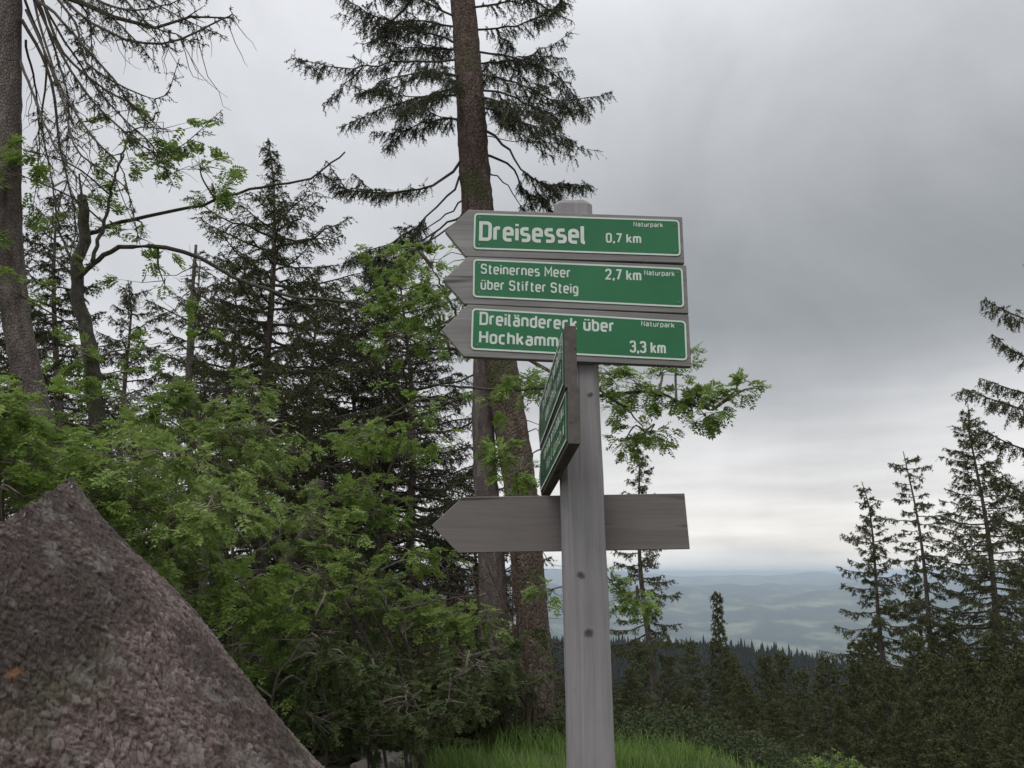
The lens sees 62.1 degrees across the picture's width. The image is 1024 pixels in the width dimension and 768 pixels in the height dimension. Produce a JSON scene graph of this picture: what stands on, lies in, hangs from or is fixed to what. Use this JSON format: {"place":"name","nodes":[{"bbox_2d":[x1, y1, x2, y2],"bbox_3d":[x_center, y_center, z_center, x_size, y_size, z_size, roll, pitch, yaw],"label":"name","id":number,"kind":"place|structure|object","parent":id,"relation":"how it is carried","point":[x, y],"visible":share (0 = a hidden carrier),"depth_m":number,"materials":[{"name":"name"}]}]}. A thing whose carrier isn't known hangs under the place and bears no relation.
{"place":"outdoors","nodes":[
{"label":"outdoors","id":0,"kind":"place"},
{"bbox_2d":[0,0,1023,577],"label":"sky","id":1,"kind":"structure","parent":0,"point":[844,179],"materials":[{"name":"grey"}]},
{"bbox_2d":[395,716,776,767],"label":"grass","id":2,"kind":"structure","parent":0,"point":[683,753],"depth_m":7.42,"materials":[{"name":"green plant"}]},
{"bbox_2d":[208,566,1023,767],"bbox_3d":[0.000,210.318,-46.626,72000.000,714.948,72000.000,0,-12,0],"label":"ground","id":3,"kind":"structure","parent":0,"point":[798,611],"depth_m":6079.00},
{"bbox_2d":[0,303,40,519],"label":"spruce tree","id":4,"kind":"object","parent":3,"relation":"on","point":[2,334],"visible":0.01,"depth_m":15.46,"materials":[{"name":"green plant"}]},
{"bbox_2d":[0,306,89,515],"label":"spruce tree","id":5,"kind":"object","parent":3,"relation":"on","point":[46,352],"visible":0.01,"depth_m":19.42,"materials":[{"name":"green plant"}]},
{"bbox_2d":[0,371,131,520],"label":"rowan bush","id":6,"kind":"object","parent":3,"relation":"on","point":[21,480],"visible":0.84,"depth_m":4.76,"materials":[{"name":"green plant"}]},
{"bbox_2d":[0,190,161,552],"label":"spruce tree","id":7,"kind":"object","parent":3,"relation":"on","point":[53,340],"visible":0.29,"depth_m":13.45,"materials":[{"name":"green plant"}]},
{"bbox_2d":[84,443,125,509],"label":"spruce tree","id":8,"kind":"object","parent":3,"relation":"on","point":[114,453],"depth_m":20.04,"materials":[{"name":"green plant"}]},
{"bbox_2d":[0,0,256,483],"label":"spruce tree","id":9,"kind":"object","parent":3,"relation":"on","point":[22,352],"visible":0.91,"depth_m":6.34,"materials":[{"name":"brown plant"}]},
{"bbox_2d":[53,281,207,618],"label":"spruce tree","id":10,"kind":"object","parent":3,"relation":"on","point":[125,301],"visible":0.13,"depth_m":18.46,"materials":[{"name":"green plant"}]},
{"bbox_2d":[20,406,286,620],"bbox_3d":[-2.275,1.533,5.412,1.549,2.756,2.240,4,-13,-18],"label":"rowan bush","id":11,"kind":"object","parent":3,"relation":"on","point":[199,517],"visible":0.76,"depth_m":5.23,"materials":[{"name":"green plant"}]},
{"bbox_2d":[0,476,324,767],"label":"boulder","id":12,"kind":"object","parent":3,"relation":"on","point":[113,653],"visible":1,"depth_m":1.40,"materials":[{"name":"grey stone"}]},
{"bbox_2d":[148,244,237,622],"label":"dead tree","id":13,"kind":"object","parent":3,"relation":"on","point":[188,353],"visible":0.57,"depth_m":10.30,"materials":[{"name":"brown wood"}]},
{"bbox_2d":[0,102,394,530],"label":"rowan tree","id":14,"kind":"object","parent":3,"relation":"on","point":[93,390],"visible":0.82,"depth_m":7.04,"materials":[{"name":"green plant"}]},
{"bbox_2d":[130,262,272,638],"bbox_3d":[-5.771,1.957,16.070,3.394,8.982,3.866,0,-12,0],"label":"spruce tree","id":15,"kind":"object","parent":3,"relation":"on","point":[170,376],"visible":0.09,"depth_m":16.39,"materials":[{"name":"green plant"}]},
{"bbox_2d":[129,277,293,661],"bbox_3d":[-6.161,2.669,18.925,4.521,10.730,4.544,-5,-14,23],"label":"spruce tree","id":16,"kind":"object","parent":3,"relation":"on","point":[216,301],"visible":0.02,"depth_m":19.43,"materials":[{"name":"green plant"}]},
{"bbox_2d":[214,607,242,651],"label":"young spruce","id":17,"kind":"object","parent":3,"relation":"on","point":[224,641],"visible":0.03,"depth_m":14.29,"materials":[{"name":"green plant"}]},
{"bbox_2d":[92,364,375,690],"bbox_3d":[-2.391,1.610,7.172,2.204,3.382,2.043,4,-13,-17],"label":"rowan bush","id":18,"kind":"object","parent":3,"relation":"on","point":[251,450],"visible":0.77,"depth_m":7.16,"materials":[{"name":"green plant"}]},
{"bbox_2d":[222,603,287,712],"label":"young spruce","id":19,"kind":"object","parent":3,"relation":"on","point":[256,658],"depth_m":9.45,"materials":[{"name":"green plant"}]},
{"bbox_2d":[85,138,428,682],"bbox_3d":[-4.128,0.603,14.227,4.979,10.316,5.276,-5,-13,21],"label":"spruce tree","id":20,"kind":"object","parent":3,"relation":"on","point":[269,367],"visible":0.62,"depth_m":14.20,"materials":[{"name":"green plant"}]},
{"bbox_2d":[180,539,363,742],"bbox_3d":[-1.835,2.120,6.238,1.422,1.966,2.190,2,-13,-9],"label":"rowan bush","id":21,"kind":"object","parent":3,"relation":"on","point":[253,612],"visible":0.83,"depth_m":6.08,"materials":[{"name":"green plant"}]},
{"bbox_2d":[263,610,321,732],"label":"young spruce","id":22,"kind":"object","parent":3,"relation":"on","point":[309,631],"depth_m":10.08,"materials":[{"name":"green plant"}]},
{"bbox_2d":[217,479,368,671],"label":"dead tree","id":23,"kind":"object","parent":3,"relation":"on","point":[300,535],"visible":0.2,"depth_m":8.83,"materials":[{"name":"wood"}]},
{"bbox_2d":[253,402,349,558],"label":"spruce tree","id":24,"kind":"object","parent":3,"relation":"on","point":[300,468],"visible":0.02,"depth_m":19.98,"materials":[{"name":"green plant"}]},
{"bbox_2d":[262,644,346,752],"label":"young spruce","id":25,"kind":"object","parent":3,"relation":"on","point":[291,684],"visible":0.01,"depth_m":8.41,"materials":[{"name":"green plant"}]},
{"bbox_2d":[228,536,400,758],"bbox_3d":[-1.919,2.692,8.641,1.818,2.246,2.181,0,-12,0],"label":"leafy shrub","id":26,"kind":"object","parent":3,"relation":"on","point":[301,555],"visible":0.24,"depth_m":8.41,"materials":[{"name":"green plant"}]},
{"bbox_2d":[252,616,378,767],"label":"leafy shrub","id":27,"kind":"object","parent":3,"relation":"on","point":[311,721],"visible":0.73,"depth_m":5.84,"materials":[{"name":"green plant"}]},
{"bbox_2d":[214,277,426,648],"bbox_3d":[-4.203,2.633,17.820,5.586,10.407,5.460,0,-12,0],"label":"spruce tree","id":28,"kind":"object","parent":3,"relation":"on","point":[328,294],"visible":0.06,"depth_m":18.14,"materials":[{"name":"green plant"}]},
{"bbox_2d":[275,671,372,759],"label":"young spruce","id":29,"kind":"object","parent":3,"relation":"on","point":[316,754],"visible":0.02,"depth_m":7.94,"materials":[{"name":"green plant"}]},
{"bbox_2d":[309,575,358,648],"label":"young spruce","id":30,"kind":"object","parent":3,"relation":"on","point":[329,583],"visible":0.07,"depth_m":11.58,"materials":[{"name":"green plant"}]},
{"bbox_2d":[307,651,410,767],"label":"rowan bush","id":31,"kind":"object","parent":3,"relation":"on","point":[369,755],"visible":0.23,"depth_m":6.75,"materials":[{"name":"green plant"}]},
{"bbox_2d":[342,639,382,687],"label":"young spruce","id":32,"kind":"object","parent":3,"relation":"on","point":[362,659],"visible":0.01,"depth_m":9.18,"materials":[{"name":"green plant"}]},
{"bbox_2d":[245,302,480,670],"bbox_3d":[-3.161,2.727,16.690,5.070,9.242,5.795,-8,-15,31],"label":"spruce tree","id":33,"kind":"object","parent":3,"relation":"on","point":[339,311],"visible":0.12,"depth_m":17.01,"materials":[{"name":"green plant"}]},
{"bbox_2d":[264,380,473,756],"bbox_3d":[-1.272,1.782,7.929,1.758,3.475,1.902,0,-12,0],"label":"rowan bush","id":34,"kind":"object","parent":3,"relation":"on","point":[366,452],"visible":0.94,"depth_m":7.97,"materials":[{"name":"green plant"}]},
{"bbox_2d":[304,690,433,765],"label":"young spruce","id":35,"kind":"object","parent":3,"relation":"on","point":[348,758],"visible":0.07,"depth_m":7.74,"materials":[{"name":"green plant"}]},
{"bbox_2d":[265,543,475,759],"bbox_3d":[-1.522,2.955,8.659,2.431,2.654,2.508,0,-12,0],"label":"dead brush","id":36,"kind":"object","parent":3,"relation":"on","point":[395,646],"visible":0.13,"depth_m":8.54,"materials":[{"name":"plant"}]},
{"bbox_2d":[351,592,407,669],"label":"young spruce","id":37,"kind":"object","parent":3,"relation":"on","point":[390,632],"visible":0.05,"depth_m":11.50,"materials":[{"name":"green plant"}]},
{"bbox_2d":[350,749,414,767],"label":"stone","id":38,"kind":"object","parent":3,"relation":"on","point":[393,757],"visible":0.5,"depth_m":7.32,"materials":[{"name":"stone"}]},
{"bbox_2d":[269,277,514,660],"bbox_3d":[-2.847,2.653,19.050,5.998,10.870,6.000,0,-12,0],"label":"spruce tree","id":39,"kind":"object","parent":3,"relation":"on","point":[451,468],"visible":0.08,"depth_m":19.00,"materials":[{"name":"green plant"}]},
{"bbox_2d":[343,660,459,759],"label":"young spruce","id":40,"kind":"object","parent":3,"relation":"on","point":[416,701],"visible":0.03,"depth_m":8.49,"materials":[{"name":"green plant"}]},
{"bbox_2d":[357,705,447,761],"bbox_3d":[-1.017,3.194,7.814,0.855,0.671,0.846,10,-16,-37],"label":"shrub","id":41,"kind":"object","parent":3,"relation":"on","point":[427,752],"visible":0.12,"depth_m":7.67,"materials":[{"name":"green plant"}]},
{"bbox_2d":[249,260,565,715],"bbox_3d":[-1.677,2.418,16.129,6.159,9.823,6.328,8,-15,-32],"label":"spruce tree","id":42,"kind":"object","parent":3,"relation":"on","point":[431,494],"visible":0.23,"depth_m":15.79,"materials":[{"name":"green plant"}]},
{"bbox_2d":[381,626,435,676],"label":"young spruce","id":43,"kind":"object","parent":3,"relation":"on","point":[411,649],"visible":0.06,"depth_m":10.02,"materials":[{"name":"green plant"}]},
{"bbox_2d":[316,566,513,767],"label":"rowan bush","id":44,"kind":"object","parent":3,"relation":"on","point":[458,622],"visible":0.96,"depth_m":7.43,"materials":[{"name":"green plant"}]},
{"bbox_2d":[311,628,519,767],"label":"leafy shrub","id":45,"kind":"object","parent":3,"relation":"on","point":[411,720],"visible":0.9,"depth_m":6.32,"materials":[{"name":"green plant"}]},
{"bbox_2d":[343,672,497,757],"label":"young spruce","id":46,"kind":"object","parent":3,"relation":"on","point":[462,740],"visible":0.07,"depth_m":8.31,"materials":[{"name":"green plant"}]},
{"bbox_2d":[284,0,615,732],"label":"spruce tree","id":47,"kind":"object","parent":3,"relation":"on","point":[466,86],"visible":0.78,"depth_m":11.75,"materials":[{"name":"green plant"}]},
{"bbox_2d":[434,694,505,751],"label":"young spruce","id":48,"kind":"object","parent":3,"relation":"on","point":[479,735],"visible":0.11,"depth_m":8.58,"materials":[{"name":"green plant"}]},
{"bbox_2d":[400,628,558,744],"bbox_3d":[-0.407,3.186,8.825,1.772,1.340,1.947,0,-12,0],"label":"leafy shrub","id":49,"kind":"object","parent":3,"relation":"on","point":[531,680],"visible":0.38,"depth_m":8.55,"materials":[{"name":"green plant"}]},
{"bbox_2d":[404,553,565,747],"bbox_3d":[-0.338,3.095,9.260,2.192,2.663,2.281,0,-12,0],"label":"dead brush","id":50,"kind":"object","parent":3,"relation":"on","point":[525,657],"visible":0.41,"depth_m":9.08,"materials":[{"name":"plant"}]},
{"bbox_2d":[419,469,563,708],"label":"spruce tree","id":51,"kind":"object","parent":3,"relation":"on","point":[476,632],"visible":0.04,"depth_m":18.36,"materials":[{"name":"green plant"}]},
{"bbox_2d":[450,640,541,749],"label":"young spruce","id":52,"kind":"object","parent":3,"relation":"on","point":[514,713],"visible":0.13,"depth_m":8.97,"materials":[{"name":"green plant"}]},
{"bbox_2d":[551,647,564,712],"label":"young spruce","id":53,"kind":"object","parent":3,"relation":"on","point":[555,658],"visible":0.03,"depth_m":22.79,"materials":[{"name":"green plant"}]},
{"bbox_2d":[220,634,898,767],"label":"undergrowth","id":54,"kind":"object","parent":3,"relation":"on","point":[646,718],"visible":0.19,"depth_m":8.90,"materials":[{"name":"green plant"}]},
{"bbox_2d":[554,661,564,721],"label":"young spruce","id":55,"kind":"object","parent":3,"relation":"on","point":[560,689],"visible":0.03,"depth_m":19.98,"materials":[{"name":"green plant"}]},
{"bbox_2d":[432,200,690,767],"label":"signpost","id":56,"kind":"object","parent":3,"relation":"on","point":[576,292],"visible":1,"depth_m":2.47,"materials":[{"name":"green wood"}]},
{"bbox_2d":[351,238,771,625],"bbox_3d":[0.373,0.921,6.120,3.145,4.262,1.116,0,-12,0],"label":"rowan tree","id":57,"kind":"object","parent":3,"relation":"on","point":[624,406],"visible":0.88,"depth_m":6.34,"materials":[{"name":"green plant"}]},
{"bbox_2d":[612,672,626,712],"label":"young spruce","id":58,"kind":"object","parent":3,"relation":"on","point":[614,693],"visible":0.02,"depth_m":22.65,"materials":[{"name":"green plant"}]},
{"bbox_2d":[612,667,653,720],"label":"young spruce","id":59,"kind":"object","parent":3,"relation":"on","point":[632,699],"visible":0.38,"depth_m":19.88,"materials":[{"name":"green plant"}]},
{"bbox_2d":[618,638,667,716],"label":"young spruce","id":60,"kind":"object","parent":3,"relation":"on","point":[646,682],"visible":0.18,"depth_m":37.99,"materials":[{"name":"green plant"}]},
{"bbox_2d":[609,444,700,708],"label":"spruce tree","id":61,"kind":"object","parent":3,"relation":"on","point":[650,654],"visible":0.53,"depth_m":26.92,"materials":[{"name":"green plant"}]},
{"bbox_2d":[641,655,696,729],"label":"young spruce","id":62,"kind":"object","parent":3,"relation":"on","point":[670,693],"visible":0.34,"depth_m":22.74,"materials":[{"name":"green plant"}]},
{"bbox_2d":[672,688,710,737],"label":"young spruce","id":63,"kind":"object","parent":3,"relation":"on","point":[690,698],"visible":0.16,"depth_m":17.92,"materials":[{"name":"green plant"}]},
{"bbox_2d":[673,640,711,719],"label":"young spruce","id":64,"kind":"object","parent":3,"relation":"on","point":[694,670],"visible":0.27,"depth_m":36.07,"materials":[{"name":"green plant"}]},
{"bbox_2d":[698,591,746,738],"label":"young spruce","id":65,"kind":"object","parent":3,"relation":"on","point":[716,667],"visible":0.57,"depth_m":24.79,"materials":[{"name":"green plant"}]},
{"bbox_2d":[434,619,1021,766],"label":"forest","id":66,"kind":"object","parent":3,"relation":"on","point":[747,656],"visible":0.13,"depth_m":390.17,"materials":[{"name":"green plant"}]},
{"bbox_2d":[709,649,767,735],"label":"young spruce","id":67,"kind":"object","parent":3,"relation":"on","point":[736,661],"visible":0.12,"depth_m":32.19,"materials":[{"name":"green plant"}]},
{"bbox_2d":[719,671,782,744],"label":"young spruce","id":68,"kind":"object","parent":3,"relation":"on","point":[740,710],"visible":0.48,"depth_m":20.73,"materials":[{"name":"green plant"}]},
{"bbox_2d":[732,730,794,764],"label":"young spruce","id":69,"kind":"object","parent":3,"relation":"on","point":[753,733],"visible":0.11,"depth_m":11.71,"materials":[{"name":"green plant"}]},
{"bbox_2d":[739,653,806,756],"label":"young spruce","id":70,"kind":"object","parent":3,"relation":"on","point":[766,669],"visible":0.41,"depth_m":25.58,"materials":[{"name":"green plant"}]},
{"bbox_2d":[752,699,811,759],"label":"young spruce","id":71,"kind":"object","parent":3,"relation":"on","point":[774,722],"visible":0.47,"depth_m":15.96,"materials":[{"name":"green plant"}]},
{"bbox_2d":[759,650,817,757],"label":"young spruce","id":72,"kind":"object","parent":3,"relation":"on","point":[780,658],"visible":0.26,"depth_m":34.13,"materials":[{"name":"green plant"}]},
{"bbox_2d":[779,667,835,767],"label":"young spruce","id":73,"kind":"object","parent":3,"relation":"on","point":[816,726],"visible":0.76,"depth_m":22.56,"materials":[{"name":"green plant"}]},
{"bbox_2d":[779,748,865,767],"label":"shrub","id":74,"kind":"object","parent":3,"relation":"on","point":[826,764],"visible":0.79,"depth_m":8.90,"materials":[{"name":"green plant"}]},
{"bbox_2d":[794,654,879,766],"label":"young spruce","id":75,"kind":"object","parent":3,"relation":"on","point":[823,691],"visible":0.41,"depth_m":28.37,"materials":[{"name":"green plant"}]},
{"bbox_2d":[825,695,861,766],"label":"young spruce","id":76,"kind":"object","parent":3,"relation":"on","point":[842,726],"visible":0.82,"depth_m":16.87,"materials":[{"name":"green plant"}]},
{"bbox_2d":[817,636,906,767],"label":"young spruce","id":77,"kind":"object","parent":3,"relation":"on","point":[858,665],"visible":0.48,"depth_m":25.57,"materials":[{"name":"green plant"}]},
{"bbox_2d":[830,632,915,767],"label":"young spruce","id":78,"kind":"object","parent":3,"relation":"on","point":[871,649],"visible":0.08,"depth_m":34.20,"materials":[{"name":"green plant"}]},
{"bbox_2d":[817,482,946,729],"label":"spruce tree","id":79,"kind":"object","parent":3,"relation":"on","point":[878,621],"visible":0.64,"depth_m":32.92,"materials":[{"name":"green plant"}]},
{"bbox_2d":[844,663,940,767],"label":"young spruce","id":80,"kind":"object","parent":3,"relation":"on","point":[883,730],"visible":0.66,"depth_m":21.68,"materials":[{"name":"green plant"}]},
{"bbox_2d":[875,689,946,767],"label":"young spruce","id":81,"kind":"object","parent":3,"relation":"on","point":[915,734],"visible":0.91,"depth_m":15.92,"materials":[{"name":"green plant"}]},
{"bbox_2d":[882,631,959,762],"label":"young spruce","id":82,"kind":"object","parent":3,"relation":"on","point":[918,689],"visible":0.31,"depth_m":26.66,"materials":[{"name":"green plant"}]},
{"bbox_2d":[873,452,983,710],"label":"spruce tree","id":83,"kind":"object","parent":3,"relation":"on","point":[924,570],"visible":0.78,"depth_m":32.24,"materials":[{"name":"green plant"}]},
{"bbox_2d":[902,565,954,742],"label":"spruce tree","id":84,"kind":"object","parent":3,"relation":"on","point":[912,599],"visible":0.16,"depth_m":38.66,"materials":[{"name":"green plant"}]},
{"bbox_2d":[896,650,983,764],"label":"young spruce","id":85,"kind":"object","parent":3,"relation":"on","point":[928,701],"visible":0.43,"depth_m":22.73,"materials":[{"name":"green plant"}]},
{"bbox_2d":[916,736,968,767],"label":"young spruce","id":86,"kind":"object","parent":3,"relation":"on","point":[941,754],"visible":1,"depth_m":11.64,"materials":[{"name":"green plant"}]},
{"bbox_2d":[891,403,1023,752],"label":"spruce tree","id":87,"kind":"object","parent":3,"relation":"on","point":[997,603],"visible":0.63,"depth_m":31.23,"materials":[{"name":"green plant"}]},
{"bbox_2d":[935,620,999,765],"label":"young spruce","id":88,"kind":"object","parent":3,"relation":"on","point":[956,639],"visible":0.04,"depth_m":36.38,"materials":[{"name":"green plant"}]},
{"bbox_2d":[943,701,995,767],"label":"young spruce","id":89,"kind":"object","parent":3,"relation":"on","point":[968,757],"visible":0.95,"depth_m":15.91,"materials":[{"name":"green plant"}]},
{"bbox_2d":[917,644,1023,767],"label":"young spruce","id":90,"kind":"object","parent":3,"relation":"on","point":[966,693],"visible":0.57,"depth_m":20.82,"materials":[{"name":"green plant"}]},
{"bbox_2d":[950,264,1023,594],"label":"spruce tree","id":91,"kind":"object","parent":3,"relation":"on","point":[987,385],"visible":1,"depth_m":15.18,"materials":[{"name":"green plant"}]},
{"bbox_2d":[974,614,1021,732],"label":"young spruce","id":92,"kind":"object","parent":3,"relation":"on","point":[1005,644],"visible":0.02,"depth_m":38.26,"materials":[{"name":"green plant"}]},
{"bbox_2d":[974,646,1023,766],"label":"young spruce","id":93,"kind":"object","parent":3,"relation":"on","point":[1012,659],"visible":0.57,"depth_m":18.97,"materials":[{"name":"green plant"}]},
{"bbox_2d":[976,630,1023,750],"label":"young spruce","id":94,"kind":"object","parent":3,"relation":"on","point":[987,636],"visible":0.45,"depth_m":23.80,"materials":[{"name":"green plant"}]},
{"bbox_2d":[983,689,1023,766],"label":"young spruce","id":95,"kind":"object","parent":3,"relation":"on","point":[1016,715],"visible":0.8,"depth_m":15.11,"materials":[{"name":"green plant"}]},
{"bbox_2d":[985,744,1023,767],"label":"young spruce","id":96,"kind":"object","parent":3,"relation":"on","point":[1010,760],"visible":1,"depth_m":11.18,"materials":[{"name":"green plant"}]},
{"bbox_2d":[996,485,1023,678],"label":"spruce tree","id":97,"kind":"object","parent":3,"relation":"on","point":[1019,549],"visible":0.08,"depth_m":37.58,"materials":[{"name":"green plant"}]}
]}

